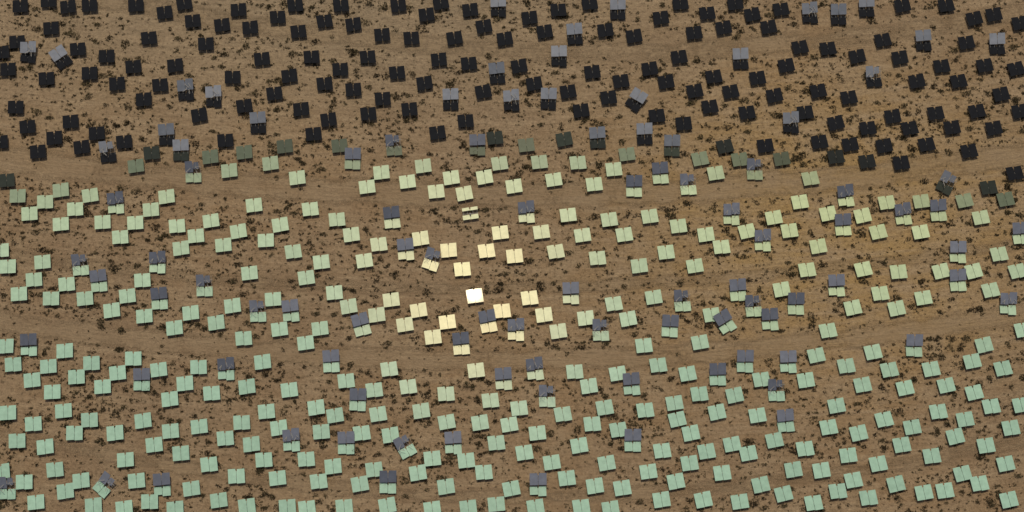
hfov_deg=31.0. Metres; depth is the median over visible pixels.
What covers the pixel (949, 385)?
heliostat
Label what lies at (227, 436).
heliostat
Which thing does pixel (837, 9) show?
heliostat
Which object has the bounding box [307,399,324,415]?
heliostat
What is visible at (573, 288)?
heliostat
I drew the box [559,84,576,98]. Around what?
heliostat
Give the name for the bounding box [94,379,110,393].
heliostat
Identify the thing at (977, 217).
heliostat
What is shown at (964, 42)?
heliostat
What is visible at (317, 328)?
heliostat
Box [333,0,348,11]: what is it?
heliostat
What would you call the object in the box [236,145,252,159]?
heliostat
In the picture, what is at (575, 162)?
heliostat
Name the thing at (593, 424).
heliostat
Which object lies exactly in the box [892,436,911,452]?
heliostat
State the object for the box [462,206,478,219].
heliostat
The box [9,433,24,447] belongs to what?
heliostat
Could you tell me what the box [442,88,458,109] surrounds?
heliostat
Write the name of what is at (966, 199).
heliostat
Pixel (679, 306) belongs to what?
heliostat
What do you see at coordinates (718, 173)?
heliostat
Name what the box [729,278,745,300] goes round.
heliostat
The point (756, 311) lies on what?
heliostat
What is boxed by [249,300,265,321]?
heliostat
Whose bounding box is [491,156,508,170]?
heliostat
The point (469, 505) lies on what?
heliostat
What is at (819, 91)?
heliostat
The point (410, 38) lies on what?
heliostat
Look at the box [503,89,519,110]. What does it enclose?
heliostat
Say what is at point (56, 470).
heliostat
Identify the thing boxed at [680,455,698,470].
heliostat
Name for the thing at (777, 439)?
heliostat
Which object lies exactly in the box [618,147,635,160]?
heliostat
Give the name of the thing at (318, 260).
heliostat
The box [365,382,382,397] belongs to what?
heliostat
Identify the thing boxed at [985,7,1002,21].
heliostat
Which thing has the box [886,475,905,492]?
heliostat
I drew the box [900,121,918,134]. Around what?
heliostat
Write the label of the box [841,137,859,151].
heliostat
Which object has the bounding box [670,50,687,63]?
heliostat
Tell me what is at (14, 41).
heliostat
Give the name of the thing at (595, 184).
heliostat
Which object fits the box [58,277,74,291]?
heliostat
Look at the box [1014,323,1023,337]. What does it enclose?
heliostat
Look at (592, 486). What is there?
heliostat
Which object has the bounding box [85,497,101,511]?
heliostat
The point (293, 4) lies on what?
heliostat
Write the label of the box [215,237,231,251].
heliostat
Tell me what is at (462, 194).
heliostat
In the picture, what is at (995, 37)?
heliostat
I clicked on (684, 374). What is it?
heliostat
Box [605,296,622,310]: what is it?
heliostat
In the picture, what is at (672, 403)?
heliostat
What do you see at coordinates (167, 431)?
heliostat
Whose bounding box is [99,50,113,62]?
heliostat
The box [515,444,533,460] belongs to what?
heliostat
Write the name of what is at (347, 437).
heliostat
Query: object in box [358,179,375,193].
heliostat
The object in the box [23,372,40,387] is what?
heliostat
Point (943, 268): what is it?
heliostat
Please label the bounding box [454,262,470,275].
heliostat
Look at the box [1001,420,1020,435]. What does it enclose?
heliostat
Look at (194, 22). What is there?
heliostat
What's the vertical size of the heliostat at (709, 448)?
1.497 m
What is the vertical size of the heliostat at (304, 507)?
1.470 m
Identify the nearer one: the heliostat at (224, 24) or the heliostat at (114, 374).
the heliostat at (114, 374)
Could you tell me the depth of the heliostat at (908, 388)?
487.20 m
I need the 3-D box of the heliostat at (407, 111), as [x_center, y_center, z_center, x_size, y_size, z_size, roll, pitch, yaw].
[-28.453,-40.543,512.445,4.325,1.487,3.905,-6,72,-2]
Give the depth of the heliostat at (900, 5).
521.51 m
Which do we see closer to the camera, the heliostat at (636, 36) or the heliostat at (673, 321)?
the heliostat at (673, 321)
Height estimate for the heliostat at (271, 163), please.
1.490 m
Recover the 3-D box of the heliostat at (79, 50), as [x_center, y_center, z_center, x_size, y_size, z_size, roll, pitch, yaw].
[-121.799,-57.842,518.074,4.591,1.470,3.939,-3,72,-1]
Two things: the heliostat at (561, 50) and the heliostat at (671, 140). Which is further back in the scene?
the heliostat at (561, 50)
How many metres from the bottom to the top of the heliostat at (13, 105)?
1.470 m
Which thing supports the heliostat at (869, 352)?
on the desert ground
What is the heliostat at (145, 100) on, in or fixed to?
on the desert ground
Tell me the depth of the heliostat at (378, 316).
493.41 m
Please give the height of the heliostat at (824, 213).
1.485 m
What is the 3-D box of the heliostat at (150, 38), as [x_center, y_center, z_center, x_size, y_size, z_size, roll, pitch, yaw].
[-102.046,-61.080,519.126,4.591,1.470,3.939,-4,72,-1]
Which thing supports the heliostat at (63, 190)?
on the desert ground
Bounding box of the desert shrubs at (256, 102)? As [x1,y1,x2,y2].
[0,0,1023,511]
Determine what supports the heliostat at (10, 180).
on the desert ground
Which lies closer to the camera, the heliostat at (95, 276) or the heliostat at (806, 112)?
the heliostat at (95, 276)
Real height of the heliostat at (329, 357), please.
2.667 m
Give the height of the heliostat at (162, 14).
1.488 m
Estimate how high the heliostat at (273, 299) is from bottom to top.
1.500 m
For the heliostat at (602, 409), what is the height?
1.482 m
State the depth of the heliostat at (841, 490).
478.66 m
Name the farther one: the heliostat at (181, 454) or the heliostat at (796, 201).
the heliostat at (796, 201)
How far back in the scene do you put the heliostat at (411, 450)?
482.21 m
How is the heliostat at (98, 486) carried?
on the desert ground
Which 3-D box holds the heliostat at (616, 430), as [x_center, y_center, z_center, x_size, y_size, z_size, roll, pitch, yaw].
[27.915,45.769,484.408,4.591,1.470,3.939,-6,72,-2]
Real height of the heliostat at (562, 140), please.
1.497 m
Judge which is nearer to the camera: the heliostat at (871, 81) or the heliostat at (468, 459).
the heliostat at (468, 459)
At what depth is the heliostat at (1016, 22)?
519.89 m
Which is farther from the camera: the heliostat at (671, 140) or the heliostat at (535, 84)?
the heliostat at (535, 84)
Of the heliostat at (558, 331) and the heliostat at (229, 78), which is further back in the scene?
the heliostat at (229, 78)
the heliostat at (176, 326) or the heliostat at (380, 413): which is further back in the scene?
the heliostat at (176, 326)
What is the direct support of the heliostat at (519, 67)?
on the desert ground
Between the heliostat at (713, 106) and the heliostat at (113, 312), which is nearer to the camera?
the heliostat at (113, 312)
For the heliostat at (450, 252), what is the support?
on the desert ground
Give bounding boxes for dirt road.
[0,145,1023,208]
[0,302,1023,371]
[0,431,1023,503]
[1,241,1023,294]
[78,0,1023,60]
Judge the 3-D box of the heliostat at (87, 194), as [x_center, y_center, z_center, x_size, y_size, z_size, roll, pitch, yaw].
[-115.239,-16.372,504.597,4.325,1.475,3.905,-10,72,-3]
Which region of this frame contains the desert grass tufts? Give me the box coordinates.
[0,0,1023,511]
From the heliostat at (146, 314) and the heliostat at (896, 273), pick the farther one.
the heliostat at (896, 273)
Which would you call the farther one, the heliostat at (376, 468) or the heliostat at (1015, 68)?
the heliostat at (1015, 68)
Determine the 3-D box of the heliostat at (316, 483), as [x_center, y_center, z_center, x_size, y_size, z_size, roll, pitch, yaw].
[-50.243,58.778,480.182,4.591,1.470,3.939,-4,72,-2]
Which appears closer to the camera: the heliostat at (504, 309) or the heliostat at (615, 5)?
the heliostat at (504, 309)
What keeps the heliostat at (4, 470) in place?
on the desert ground
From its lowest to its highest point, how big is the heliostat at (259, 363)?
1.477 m
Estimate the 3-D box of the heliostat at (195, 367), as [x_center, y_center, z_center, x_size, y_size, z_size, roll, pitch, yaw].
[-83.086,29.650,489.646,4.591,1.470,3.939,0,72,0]
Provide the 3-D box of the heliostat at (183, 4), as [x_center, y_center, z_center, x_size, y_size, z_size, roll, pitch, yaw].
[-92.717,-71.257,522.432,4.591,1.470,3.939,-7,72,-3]
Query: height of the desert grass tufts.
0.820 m
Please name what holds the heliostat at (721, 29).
on the desert ground
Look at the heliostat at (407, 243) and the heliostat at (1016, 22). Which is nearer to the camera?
the heliostat at (407, 243)
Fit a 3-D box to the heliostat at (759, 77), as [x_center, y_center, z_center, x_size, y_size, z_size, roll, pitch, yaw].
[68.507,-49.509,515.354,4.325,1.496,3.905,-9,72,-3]
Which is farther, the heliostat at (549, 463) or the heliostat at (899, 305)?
the heliostat at (899, 305)
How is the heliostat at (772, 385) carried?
on the desert ground
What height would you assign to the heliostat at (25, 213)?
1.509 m
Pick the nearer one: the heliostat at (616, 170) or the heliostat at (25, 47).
the heliostat at (616, 170)
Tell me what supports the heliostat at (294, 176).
on the desert ground
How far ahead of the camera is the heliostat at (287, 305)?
493.55 m
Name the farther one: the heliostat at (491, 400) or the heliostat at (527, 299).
the heliostat at (527, 299)
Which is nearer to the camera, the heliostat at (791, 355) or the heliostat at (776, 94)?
the heliostat at (791, 355)
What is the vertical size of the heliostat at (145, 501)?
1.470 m
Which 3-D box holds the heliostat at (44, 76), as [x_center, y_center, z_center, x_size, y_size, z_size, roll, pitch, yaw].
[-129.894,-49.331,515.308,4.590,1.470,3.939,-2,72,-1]
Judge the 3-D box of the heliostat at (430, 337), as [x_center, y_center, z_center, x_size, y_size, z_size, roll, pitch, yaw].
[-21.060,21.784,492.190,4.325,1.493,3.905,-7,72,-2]
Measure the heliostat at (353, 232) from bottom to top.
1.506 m
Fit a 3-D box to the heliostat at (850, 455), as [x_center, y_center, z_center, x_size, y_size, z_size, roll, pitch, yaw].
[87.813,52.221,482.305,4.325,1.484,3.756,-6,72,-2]
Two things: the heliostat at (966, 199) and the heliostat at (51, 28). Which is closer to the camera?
the heliostat at (966, 199)
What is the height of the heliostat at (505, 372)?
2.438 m
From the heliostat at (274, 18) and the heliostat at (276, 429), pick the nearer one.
the heliostat at (276, 429)
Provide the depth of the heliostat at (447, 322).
492.81 m
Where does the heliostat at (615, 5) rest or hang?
on the desert ground
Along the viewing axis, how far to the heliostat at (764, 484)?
479.22 m
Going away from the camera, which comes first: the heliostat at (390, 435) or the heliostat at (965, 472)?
the heliostat at (965, 472)
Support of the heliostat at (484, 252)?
on the desert ground
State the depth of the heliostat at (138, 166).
506.50 m
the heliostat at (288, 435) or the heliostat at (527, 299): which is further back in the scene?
the heliostat at (527, 299)
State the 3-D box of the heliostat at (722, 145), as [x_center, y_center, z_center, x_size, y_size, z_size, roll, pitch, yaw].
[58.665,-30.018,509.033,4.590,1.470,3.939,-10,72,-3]
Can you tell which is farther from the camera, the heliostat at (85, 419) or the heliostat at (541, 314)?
the heliostat at (541, 314)
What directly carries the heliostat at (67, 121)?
on the desert ground
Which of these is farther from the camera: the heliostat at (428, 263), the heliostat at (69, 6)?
the heliostat at (69, 6)
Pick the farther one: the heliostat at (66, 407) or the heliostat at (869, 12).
the heliostat at (869, 12)
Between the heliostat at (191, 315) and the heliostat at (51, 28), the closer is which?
the heliostat at (191, 315)
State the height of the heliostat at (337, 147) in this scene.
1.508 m
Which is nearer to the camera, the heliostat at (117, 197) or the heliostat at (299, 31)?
the heliostat at (117, 197)
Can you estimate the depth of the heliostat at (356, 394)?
485.98 m
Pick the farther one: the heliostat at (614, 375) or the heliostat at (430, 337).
the heliostat at (430, 337)
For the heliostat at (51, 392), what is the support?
on the desert ground
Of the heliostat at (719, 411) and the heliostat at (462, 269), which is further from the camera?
the heliostat at (462, 269)
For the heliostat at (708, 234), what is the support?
on the desert ground
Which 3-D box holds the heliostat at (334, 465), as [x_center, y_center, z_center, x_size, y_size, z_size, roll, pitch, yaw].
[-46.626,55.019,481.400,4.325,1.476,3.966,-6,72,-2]
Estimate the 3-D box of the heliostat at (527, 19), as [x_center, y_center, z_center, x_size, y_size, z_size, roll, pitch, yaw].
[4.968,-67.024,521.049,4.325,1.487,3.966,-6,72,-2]
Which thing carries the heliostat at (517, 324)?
on the desert ground
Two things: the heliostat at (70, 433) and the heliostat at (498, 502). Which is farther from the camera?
the heliostat at (70, 433)
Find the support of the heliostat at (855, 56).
on the desert ground
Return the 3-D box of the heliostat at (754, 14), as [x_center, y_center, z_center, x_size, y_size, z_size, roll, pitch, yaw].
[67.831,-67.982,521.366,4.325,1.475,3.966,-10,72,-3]
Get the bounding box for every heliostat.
[0,45,8,58]
[0,62,15,75]
[0,135,7,147]
[0,173,14,186]
[0,243,8,256]
[0,259,15,273]
[0,339,13,353]
[0,405,15,419]
[0,463,9,477]
[0,477,15,499]
[5,357,21,371]
[8,101,23,113]
[9,35,24,48]
[9,189,25,202]
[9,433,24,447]
[11,286,26,300]
[13,0,27,11]
[16,474,32,489]
[19,120,35,133]
[20,41,35,62]
[20,333,36,355]
[21,206,37,220]
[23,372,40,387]
[25,416,41,431]
[26,272,41,286]
[27,494,43,509]
[30,144,45,158]
[34,254,50,268]
[36,438,53,454]
[37,195,52,208]
[38,72,53,84]
[40,359,56,373]
[41,0,55,6]
[43,21,58,34]
[43,291,58,305]
[44,384,59,398]
[46,130,61,144]
[46,462,63,477]
[48,44,72,69]
[52,182,68,197]
[53,217,68,230]
[55,403,71,418]
[56,343,72,357]
[56,483,73,499]
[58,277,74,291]
[60,0,75,13]
[62,114,78,128]
[66,426,82,439]
[67,202,82,215]
[68,369,84,384]
[70,42,85,55]
[71,254,88,275]
[72,472,89,488]
[73,139,89,154]
[76,291,92,305]
[81,188,98,202]
[81,412,97,426]
[82,0,96,11]
[82,66,96,79]
[83,356,99,369]
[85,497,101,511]
[89,126,104,139]
[89,269,107,291]
[92,471,114,497]
[94,215,110,228]
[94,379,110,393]
[98,141,116,162]
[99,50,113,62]
[103,302,119,317]
[106,191,123,213]
[106,425,123,440]
[109,76,124,90]
[109,365,125,380]
[112,230,128,243]
[115,500,132,511]
[116,135,131,148]
[117,452,133,467]
[119,288,135,303]
[125,60,140,73]
[125,351,140,365]
[127,158,143,172]
[127,215,142,229]
[128,0,143,11]
[128,473,144,488]
[133,368,149,390]
[134,273,150,286]
[134,412,151,428]
[136,92,151,105]
[136,309,152,323]
[141,31,156,44]
[141,494,157,508]
[143,146,159,159]
[143,202,158,216]
[145,436,162,452]
[149,251,165,273]
[150,287,167,309]
[150,362,166,376]
[152,78,167,91]
[153,472,170,495]
[156,5,172,18]
[158,123,174,144]
[158,189,174,203]
[161,391,177,406]
[162,423,178,438]
[166,320,182,335]
[166,501,183,511]
[167,58,182,72]
[169,219,184,232]
[172,139,188,160]
[172,240,189,255]
[172,445,189,460]
[176,0,192,9]
[176,375,192,390]
[177,78,193,100]
[182,305,198,320]
[182,480,199,496]
[184,161,200,182]
[185,14,200,27]
[187,228,203,242]
[190,360,206,373]
[190,419,207,433]
[191,107,207,122]
[196,274,212,295]
[198,37,213,49]
[200,456,217,471]
[202,149,218,163]
[202,213,219,227]
[203,386,219,400]
[205,85,220,106]
[207,315,224,330]
[210,492,227,508]
[214,18,229,31]
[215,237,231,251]
[216,430,233,445]
[217,133,233,146]
[217,357,233,379]
[221,163,237,177]
[224,298,240,313]
[225,71,239,83]
[228,468,244,483]
[230,223,246,238]
[231,3,245,16]
[233,415,249,429]
[235,331,251,345]
[236,98,252,112]
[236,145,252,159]
[238,378,255,394]
[238,498,255,511]
[241,265,257,280]
[242,20,257,34]
[243,436,259,451]
[245,198,262,212]
[249,111,265,132]
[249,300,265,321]
[254,52,269,65]
[254,354,270,369]
[255,452,272,467]
[258,233,273,246]
[258,403,274,418]
[262,156,278,170]
[265,292,280,305]
[266,86,282,100]
[269,470,285,485]
[270,10,285,23]
[270,419,286,435]
[271,217,288,232]
[271,321,287,336]
[276,139,292,153]
[279,499,295,511]
[280,382,297,397]
[281,68,297,82]
[281,299,299,321]
[282,428,299,451]
[284,244,301,258]
[287,0,302,11]
[289,170,305,184]
[290,25,306,37]
[293,102,308,115]
[297,270,314,284]
[297,335,313,350]
[297,451,314,466]
[298,500,315,511]
[301,202,318,215]
[303,50,319,63]
[305,127,321,140]
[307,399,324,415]
[310,473,327,488]
[311,321,328,335]
[313,254,329,269]
[313,424,329,439]
[316,14,332,27]
[316,77,332,90]
[320,112,336,126]
[322,349,339,371]
[324,458,341,474]
[326,285,342,299]
[326,407,343,423]
[328,212,344,226]
[331,138,347,152]
[332,63,347,75]
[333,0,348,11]
[335,499,352,511]
[337,373,354,387]
[337,431,354,453]
[340,298,357,313]
[343,227,359,241]
[345,17,361,30]
[345,83,361,95]
[345,148,360,168]
[349,388,365,410]
[350,312,371,336]
[350,475,368,491]
[353,425,370,440]
[355,253,372,267]
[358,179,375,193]
[359,50,375,63]
[360,107,376,120]
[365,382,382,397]
[365,462,382,477]
[368,307,385,322]
[369,406,386,421]
[370,237,387,251]
[373,165,389,179]
[374,28,389,41]
[374,92,390,105]
[378,497,396,511]
[380,361,397,376]
[380,470,396,493]
[381,426,398,443]
[382,292,399,306]
[383,205,400,228]
[385,134,401,155]
[389,66,405,78]
[390,0,406,11]
[393,434,416,458]
[396,317,413,331]
[397,238,413,259]
[399,174,415,188]
[399,379,416,393]
[401,102,417,115]
[403,31,419,44]
[409,464,426,480]
[410,302,427,317]
[412,230,428,245]
[412,402,429,418]
[415,158,431,172]
[416,75,432,89]
[418,7,434,21]
[421,247,441,271]
[423,450,440,465]
[423,500,440,511]
[424,329,441,344]
[428,184,444,198]
[429,125,445,139]
[431,52,446,66]
[433,0,448,9]
[437,386,454,400]
[437,414,455,429]
[437,478,454,494]
[438,314,455,329]
[440,243,456,257]
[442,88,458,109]
[443,170,459,184]
[444,431,461,453]
[446,31,462,44]
[452,332,469,354]
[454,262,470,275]
[455,185,472,200]
[457,114,473,127]
[457,452,474,468]
[459,499,476,511]
[460,57,476,69]
[462,3,478,16]
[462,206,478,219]
[466,288,483,303]
[467,362,484,377]
[469,134,484,155]
[471,414,488,430]
[474,84,491,98]
[475,19,492,32]
[475,464,492,479]
[476,169,492,184]
[478,243,494,257]
[478,309,497,332]
[481,393,498,407]
[486,131,503,144]
[487,435,504,450]
[487,496,504,511]
[488,62,505,83]
[490,0,505,16]
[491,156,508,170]
[492,225,508,239]
[493,303,510,317]
[495,367,511,389]
[496,31,513,45]
[500,416,518,432]
[502,480,520,496]
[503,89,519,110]
[505,178,522,193]
[506,249,522,263]
[508,318,523,340]
[510,58,527,73]
[510,400,527,415]
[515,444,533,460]
[518,138,534,151]
[518,200,534,222]
[521,11,537,24]
[521,290,538,304]
[525,76,542,90]
[526,356,543,379]
[526,498,544,511]
[528,425,545,440]
[530,473,546,495]
[531,155,547,168]
[533,224,549,238]
[535,307,552,322]
[536,24,552,38]
[539,385,555,406]
[541,88,556,108]
[543,454,560,469]
[545,172,562,186]
[547,244,564,258]
[549,323,566,338]
[550,3,566,15]
[551,45,566,66]
[554,406,571,421]
[555,131,572,146]
[558,470,575,485]
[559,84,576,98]
[559,208,576,221]
[562,282,578,303]
[566,22,582,43]
[566,364,583,378]
[569,156,586,169]
[570,437,588,453]
[572,103,589,117]
[572,499,589,511]
[574,228,591,242]
[577,310,593,325]
[580,378,597,393]
[581,0,597,9]
[583,416,600,431]
[584,65,600,78]
[585,177,602,191]
[586,477,603,493]
[589,126,605,147]
[589,251,605,264]
[592,319,608,340]
[595,399,613,415]
[597,23,613,36]
[597,455,615,470]
[600,90,616,104]
[600,212,617,226]
[601,500,619,511]
[605,162,622,175]
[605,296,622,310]
[609,366,625,381]
[609,422,626,437]
[610,0,625,19]
[612,74,629,87]
[613,479,631,495]
[615,227,632,241]
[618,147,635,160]
[619,310,636,326]
[623,372,640,394]
[624,429,640,451]
[625,29,642,42]
[625,87,647,112]
[626,175,641,196]
[631,258,647,273]
[635,338,652,352]
[636,123,652,144]
[636,402,654,417]
[639,463,657,479]
[641,61,658,75]
[641,209,658,223]
[645,289,662,304]
[648,108,665,122]
[649,357,667,372]
[652,11,668,24]
[652,161,668,183]
[652,491,670,507]
[653,443,671,458]
[657,74,674,88]
[657,245,674,259]
[662,314,678,336]
[664,135,679,155]
[665,395,683,410]
[666,472,685,489]
[668,411,686,427]
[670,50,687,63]
[670,218,687,232]
[672,0,688,9]
[674,290,690,311]
[675,116,691,129]
[678,365,696,381]
[680,173,696,194]
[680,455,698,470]
[681,424,700,441]
[686,26,702,39]
[686,83,703,97]
[686,258,703,273]
[690,386,708,401]
[691,151,708,165]
[691,334,708,349]
[694,491,712,508]
[697,227,714,241]
[697,443,715,459]
[699,6,715,19]
[701,99,718,113]
[703,307,719,321]
[705,69,722,83]
[707,165,724,180]
[708,403,726,420]
[709,363,725,385]
[713,240,730,253]
[713,308,736,333]
[713,465,731,480]
[715,20,731,34]
[716,138,733,153]
[722,84,739,98]
[723,203,739,224]
[723,436,740,451]
[725,386,743,403]
[727,0,743,9]
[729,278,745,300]
[731,152,746,166]
[731,493,748,509]
[733,47,748,68]
[737,223,754,238]
[737,350,753,372]
[738,105,755,119]
[739,445,757,461]
[744,7,760,21]
[745,295,761,316]
[747,158,762,179]
[748,407,766,422]
[749,70,765,84]
[751,476,770,492]
[752,372,769,386]
[755,229,770,250]
[756,138,773,152]
[760,19,777,33]
[761,308,778,329]
[765,88,783,102]
[765,210,782,224]
[765,432,783,448]
[768,379,784,400]
[772,2,789,15]
[773,151,790,165]
[773,281,790,296]
[774,485,793,501]
[777,58,794,72]
[777,408,794,431]
[780,223,798,237]
[780,350,796,372]
[783,111,798,132]
[784,461,802,477]
[788,292,804,314]
[791,40,808,53]
[791,194,808,208]
[796,105,813,119]
[796,441,814,456]
[797,372,814,387]
[798,262,815,276]
[801,171,819,185]
[802,1,817,22]
[804,495,822,510]
[807,347,825,363]
[809,83,827,97]
[809,238,827,253]
[810,134,828,148]
[812,462,830,478]
[819,41,836,54]
[819,205,835,221]
[819,323,837,337]
[819,419,837,435]
[827,115,844,130]
[827,150,844,163]
[827,397,845,413]
[828,274,844,295]
[828,483,846,498]
[831,3,846,24]
[835,213,851,235]
[837,184,854,206]
[837,358,855,373]
[839,447,857,462]
[840,90,857,104]
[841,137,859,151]
[843,299,862,315]
[844,471,862,488]
[848,49,866,63]
[849,424,867,441]
[853,207,871,223]
[853,376,871,392]
[854,261,872,276]
[858,154,876,168]
[859,0,874,16]
[859,121,876,134]
[859,490,877,505]
[864,344,882,359]
[866,66,881,86]
[869,224,887,239]
[869,455,887,471]
[871,286,889,300]
[874,33,891,46]
[874,411,893,427]
[875,138,893,153]
[878,195,894,209]
[880,362,898,377]
[884,109,901,123]
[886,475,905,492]
[887,300,905,316]
[890,264,907,278]
[891,50,908,64]
[892,155,909,169]
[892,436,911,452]
[893,0,910,12]
[895,202,911,224]
[896,380,914,395]
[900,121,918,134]
[903,419,921,434]
[906,334,922,356]
[908,73,925,88]
[912,194,929,208]
[912,224,929,238]
[914,290,932,305]
[914,484,933,500]
[915,29,931,50]
[917,137,935,151]
[921,361,940,376]
[922,448,941,463]
[927,106,944,119]
[929,404,947,418]
[930,199,946,220]
[932,263,949,278]
[933,59,950,72]
[935,170,957,195]
[935,482,954,498]
[936,377,955,393]
[937,0,954,11]
[943,120,960,134]
[945,427,964,444]
[949,74,967,87]
[950,241,966,262]
[950,269,966,290]
[953,465,971,481]
[955,193,973,207]
[956,411,974,426]
[957,35,975,49]
[960,143,978,157]
[963,353,981,368]
[964,263,982,278]
[964,384,983,400]
[965,11,983,25]
[968,103,985,118]
[970,475,989,491]
[972,210,989,224]
[975,336,993,352]
[976,58,993,72]
[976,437,995,453]
[979,180,997,194]
[981,282,1000,297]
[981,398,1000,413]
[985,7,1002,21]
[985,120,1002,135]
[989,33,1005,53]
[990,246,1008,261]
[992,86,1009,101]
[993,360,1012,376]
[996,191,1014,206]
[996,455,1015,471]
[999,491,1018,508]
[1000,292,1016,314]
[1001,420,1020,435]
[1005,165,1023,180]
[1007,61,1023,75]
[1007,263,1023,278]
[1011,16,1023,29]
[1011,104,1023,118]
[1012,222,1023,243]
[1012,397,1023,412]
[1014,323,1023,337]
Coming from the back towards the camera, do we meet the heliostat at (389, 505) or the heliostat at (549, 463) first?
the heliostat at (549, 463)
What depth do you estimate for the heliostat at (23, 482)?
479.39 m
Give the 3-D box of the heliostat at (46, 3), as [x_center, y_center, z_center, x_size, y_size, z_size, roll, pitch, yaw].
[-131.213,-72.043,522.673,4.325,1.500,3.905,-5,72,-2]
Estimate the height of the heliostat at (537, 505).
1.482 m
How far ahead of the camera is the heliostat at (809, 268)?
497.32 m
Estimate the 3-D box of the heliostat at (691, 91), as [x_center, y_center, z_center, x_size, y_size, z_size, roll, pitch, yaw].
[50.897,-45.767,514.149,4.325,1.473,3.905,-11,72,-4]
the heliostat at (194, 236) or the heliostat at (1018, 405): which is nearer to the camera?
the heliostat at (1018, 405)
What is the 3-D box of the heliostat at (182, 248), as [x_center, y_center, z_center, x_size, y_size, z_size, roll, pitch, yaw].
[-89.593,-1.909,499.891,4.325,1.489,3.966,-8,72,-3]
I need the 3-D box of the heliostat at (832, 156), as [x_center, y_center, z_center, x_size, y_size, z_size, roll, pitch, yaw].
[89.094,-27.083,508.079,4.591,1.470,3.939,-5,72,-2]
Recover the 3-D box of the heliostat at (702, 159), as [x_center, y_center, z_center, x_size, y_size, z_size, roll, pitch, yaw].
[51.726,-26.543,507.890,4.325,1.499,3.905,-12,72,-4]
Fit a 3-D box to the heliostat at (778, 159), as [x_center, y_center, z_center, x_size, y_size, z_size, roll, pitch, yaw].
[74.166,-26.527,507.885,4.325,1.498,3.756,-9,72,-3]
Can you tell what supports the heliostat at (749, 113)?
on the desert ground
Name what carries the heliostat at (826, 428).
on the desert ground
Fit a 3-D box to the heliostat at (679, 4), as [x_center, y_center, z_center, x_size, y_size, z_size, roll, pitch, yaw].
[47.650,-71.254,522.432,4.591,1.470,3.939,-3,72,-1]
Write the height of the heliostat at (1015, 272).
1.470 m
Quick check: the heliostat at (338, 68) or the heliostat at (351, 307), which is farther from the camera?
the heliostat at (338, 68)
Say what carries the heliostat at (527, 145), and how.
on the desert ground
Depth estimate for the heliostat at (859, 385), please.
487.47 m
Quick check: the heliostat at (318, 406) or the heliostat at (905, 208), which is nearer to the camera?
the heliostat at (318, 406)
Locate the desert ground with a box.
[0,0,1023,511]
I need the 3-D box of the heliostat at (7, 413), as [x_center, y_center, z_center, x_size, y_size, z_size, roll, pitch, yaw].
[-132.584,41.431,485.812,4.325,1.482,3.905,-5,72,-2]
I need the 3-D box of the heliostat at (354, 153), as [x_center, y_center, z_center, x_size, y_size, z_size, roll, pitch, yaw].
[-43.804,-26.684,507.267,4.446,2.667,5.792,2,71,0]
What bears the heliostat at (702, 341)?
on the desert ground
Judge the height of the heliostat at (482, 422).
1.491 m
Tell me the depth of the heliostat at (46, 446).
482.31 m
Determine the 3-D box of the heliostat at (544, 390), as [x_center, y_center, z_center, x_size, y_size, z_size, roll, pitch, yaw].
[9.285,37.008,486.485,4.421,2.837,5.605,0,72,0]
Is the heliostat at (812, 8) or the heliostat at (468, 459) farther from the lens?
the heliostat at (812, 8)
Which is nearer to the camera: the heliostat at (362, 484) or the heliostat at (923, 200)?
the heliostat at (362, 484)
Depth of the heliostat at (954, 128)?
510.06 m
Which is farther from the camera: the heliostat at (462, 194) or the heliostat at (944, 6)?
the heliostat at (944, 6)
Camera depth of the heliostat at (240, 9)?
521.13 m
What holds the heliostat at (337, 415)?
on the desert ground
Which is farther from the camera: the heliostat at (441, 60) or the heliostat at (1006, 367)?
the heliostat at (441, 60)
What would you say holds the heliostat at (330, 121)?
on the desert ground
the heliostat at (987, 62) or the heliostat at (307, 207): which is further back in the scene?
the heliostat at (987, 62)
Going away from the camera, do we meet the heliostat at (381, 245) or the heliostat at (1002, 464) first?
the heliostat at (1002, 464)
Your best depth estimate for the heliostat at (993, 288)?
495.50 m
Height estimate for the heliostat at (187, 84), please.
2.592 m
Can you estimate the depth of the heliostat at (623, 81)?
514.33 m
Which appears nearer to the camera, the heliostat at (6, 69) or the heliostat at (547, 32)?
the heliostat at (6, 69)
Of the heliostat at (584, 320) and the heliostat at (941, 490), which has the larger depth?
the heliostat at (584, 320)
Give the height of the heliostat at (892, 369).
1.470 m
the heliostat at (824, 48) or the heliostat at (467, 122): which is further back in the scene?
the heliostat at (824, 48)
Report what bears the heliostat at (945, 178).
on the desert ground
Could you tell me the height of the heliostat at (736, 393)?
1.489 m
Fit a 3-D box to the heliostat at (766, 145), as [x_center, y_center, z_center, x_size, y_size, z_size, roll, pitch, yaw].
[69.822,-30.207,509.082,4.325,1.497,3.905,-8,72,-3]
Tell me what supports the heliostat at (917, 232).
on the desert ground
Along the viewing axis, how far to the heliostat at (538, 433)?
483.46 m
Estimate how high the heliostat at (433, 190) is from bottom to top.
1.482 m
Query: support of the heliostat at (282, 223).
on the desert ground
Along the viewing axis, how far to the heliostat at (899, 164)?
506.85 m
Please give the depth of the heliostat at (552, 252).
498.90 m
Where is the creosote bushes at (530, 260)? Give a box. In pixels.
[0,0,1023,511]
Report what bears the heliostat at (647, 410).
on the desert ground
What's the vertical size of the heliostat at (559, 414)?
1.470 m
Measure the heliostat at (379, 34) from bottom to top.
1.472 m
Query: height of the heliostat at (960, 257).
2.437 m
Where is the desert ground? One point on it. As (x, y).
(202, 72)
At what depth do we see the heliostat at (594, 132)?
508.87 m
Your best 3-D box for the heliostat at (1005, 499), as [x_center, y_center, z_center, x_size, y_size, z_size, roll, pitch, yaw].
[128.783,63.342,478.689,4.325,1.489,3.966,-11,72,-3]
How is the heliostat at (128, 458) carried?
on the desert ground
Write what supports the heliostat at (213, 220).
on the desert ground
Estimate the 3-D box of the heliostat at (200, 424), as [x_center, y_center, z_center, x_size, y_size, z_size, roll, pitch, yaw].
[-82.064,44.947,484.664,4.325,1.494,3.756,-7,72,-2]

